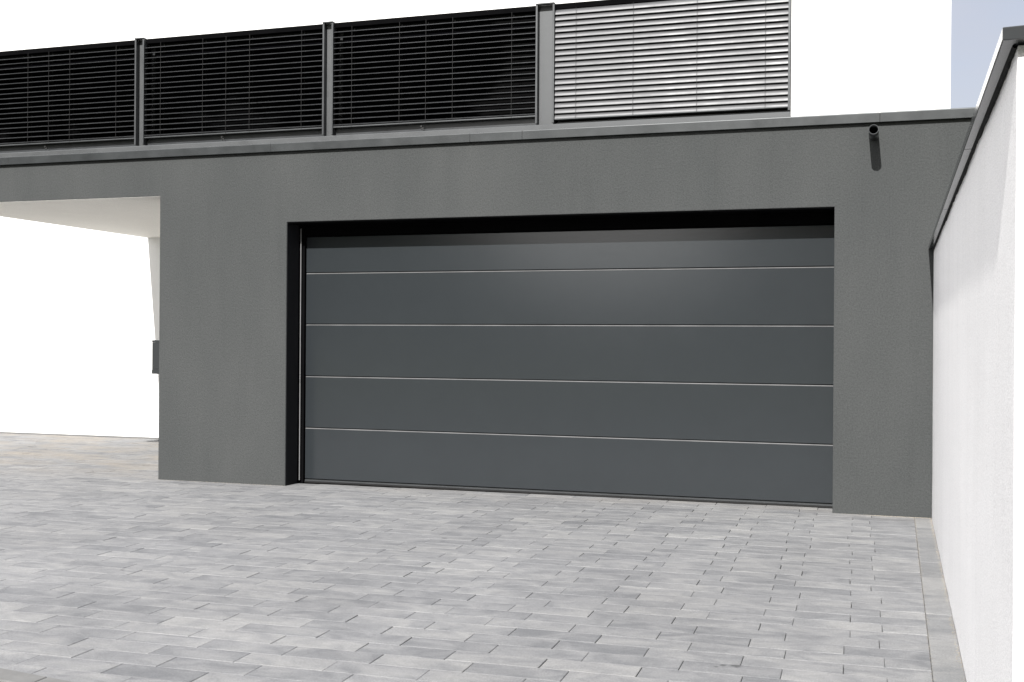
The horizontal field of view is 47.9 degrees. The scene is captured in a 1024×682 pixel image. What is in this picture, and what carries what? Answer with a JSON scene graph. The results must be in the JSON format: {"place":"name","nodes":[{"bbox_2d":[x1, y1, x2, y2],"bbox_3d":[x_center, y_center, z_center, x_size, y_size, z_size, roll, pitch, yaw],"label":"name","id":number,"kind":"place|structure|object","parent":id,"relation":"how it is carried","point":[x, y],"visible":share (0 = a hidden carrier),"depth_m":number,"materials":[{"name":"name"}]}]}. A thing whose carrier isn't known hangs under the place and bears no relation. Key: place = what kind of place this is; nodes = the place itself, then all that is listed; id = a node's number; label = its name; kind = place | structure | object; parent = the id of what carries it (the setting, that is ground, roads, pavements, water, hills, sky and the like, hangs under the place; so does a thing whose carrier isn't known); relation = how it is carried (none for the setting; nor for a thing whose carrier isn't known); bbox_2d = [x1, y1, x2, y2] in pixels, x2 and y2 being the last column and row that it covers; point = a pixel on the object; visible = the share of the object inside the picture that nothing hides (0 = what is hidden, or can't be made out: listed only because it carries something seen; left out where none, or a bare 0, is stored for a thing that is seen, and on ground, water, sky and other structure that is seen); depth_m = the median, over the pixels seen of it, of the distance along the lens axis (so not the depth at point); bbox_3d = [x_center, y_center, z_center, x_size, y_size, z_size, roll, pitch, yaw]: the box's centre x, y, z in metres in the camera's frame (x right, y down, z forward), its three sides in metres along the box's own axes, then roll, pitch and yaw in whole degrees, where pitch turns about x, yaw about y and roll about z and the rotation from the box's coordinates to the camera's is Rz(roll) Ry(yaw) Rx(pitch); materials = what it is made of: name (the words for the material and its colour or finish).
{"place":"outdoors","nodes":[
{"label":"outdoors","id":0,"kind":"place"},
{"bbox_2d":[0,433,932,681],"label":"driveway paving","id":1,"kind":"structure","parent":0,"point":[120,561],"depth_m":6.56,"materials":[{"name":"grey stone"}]},
{"bbox_2d":[0,668,70,681],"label":"kerb","id":2,"kind":"structure","parent":1,"relation":"on","point":[6,675],"depth_m":4.65,"materials":[{"name":"concrete"}]},
{"bbox_2d":[0,107,974,517],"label":"garage","id":3,"kind":"structure","parent":1,"relation":"on","point":[740,311],"depth_m":10.35,"materials":[{"name":"paint"}]},
{"bbox_2d":[152,340,158,373],"bbox_3d":[-3.474,0.152,11.605,0.150,0.337,0.304,0,0,18],"label":"letterbox","id":4,"kind":"object","parent":3,"relation":"attached to","point":[155,356],"visible":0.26,"depth_m":11.47,"materials":[{"name":"grey metal"}]},
{"bbox_2d":[297,212,834,507],"bbox_3d":[0.331,0.137,10.433,4.994,2.486,0.120,0,0,18],"label":"garage door","id":5,"kind":"structure","parent":3,"relation":"in","point":[679,358],"depth_m":10.35,"materials":[{"name":"paint"}]},
{"bbox_2d":[177,480,963,681],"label":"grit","id":6,"kind":"object","parent":1,"relation":"on","point":[829,613],"visible":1,"depth_m":6.95,"materials":[{"name":"grey gravel"}]},
{"bbox_2d":[915,518,965,681],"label":"border slabs","id":7,"kind":"structure","parent":1,"relation":"on","point":[946,666],"depth_m":5.93,"materials":[{"name":"concrete"}]},
{"bbox_2d":[928,25,1023,681],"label":"garden wall","id":8,"kind":"structure","parent":1,"relation":"on","point":[976,243],"depth_m":3.85,"materials":[{"name":"paint"}]},
{"bbox_2d":[0,0,950,438],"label":"house","id":9,"kind":"structure","parent":0,"point":[78,320],"depth_m":15.30,"materials":[{"name":"paint"}]},
{"bbox_2d":[0,39,139,152],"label":"window","id":10,"kind":"structure","parent":9,"relation":"in","point":[79,96],"depth_m":16.54,"materials":[{"name":"metal"}]},
{"bbox_2d":[142,23,326,144],"bbox_3d":[-3.761,-3.461,15.682,2.792,1.474,0.262,0,0,18],"label":"window","id":11,"kind":"structure","parent":9,"relation":"in","point":[266,83],"depth_m":15.71,"materials":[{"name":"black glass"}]},
{"bbox_2d":[331,5,539,134],"bbox_3d":[-0.989,-3.442,14.798,2.817,1.474,0.262,0,0,18],"label":"window","id":12,"kind":"structure","parent":9,"relation":"in","point":[477,69],"depth_m":14.82,"materials":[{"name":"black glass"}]},
{"bbox_2d":[552,0,791,123],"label":"window blind","id":13,"kind":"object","parent":9,"relation":"in","point":[617,60],"depth_m":13.81,"materials":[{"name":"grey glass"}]},
{"bbox_2d":[951,0,1023,107],"label":"sky","id":14,"kind":"structure","parent":0,"point":[976,25],"materials":[{"name":"blue"}]}
]}

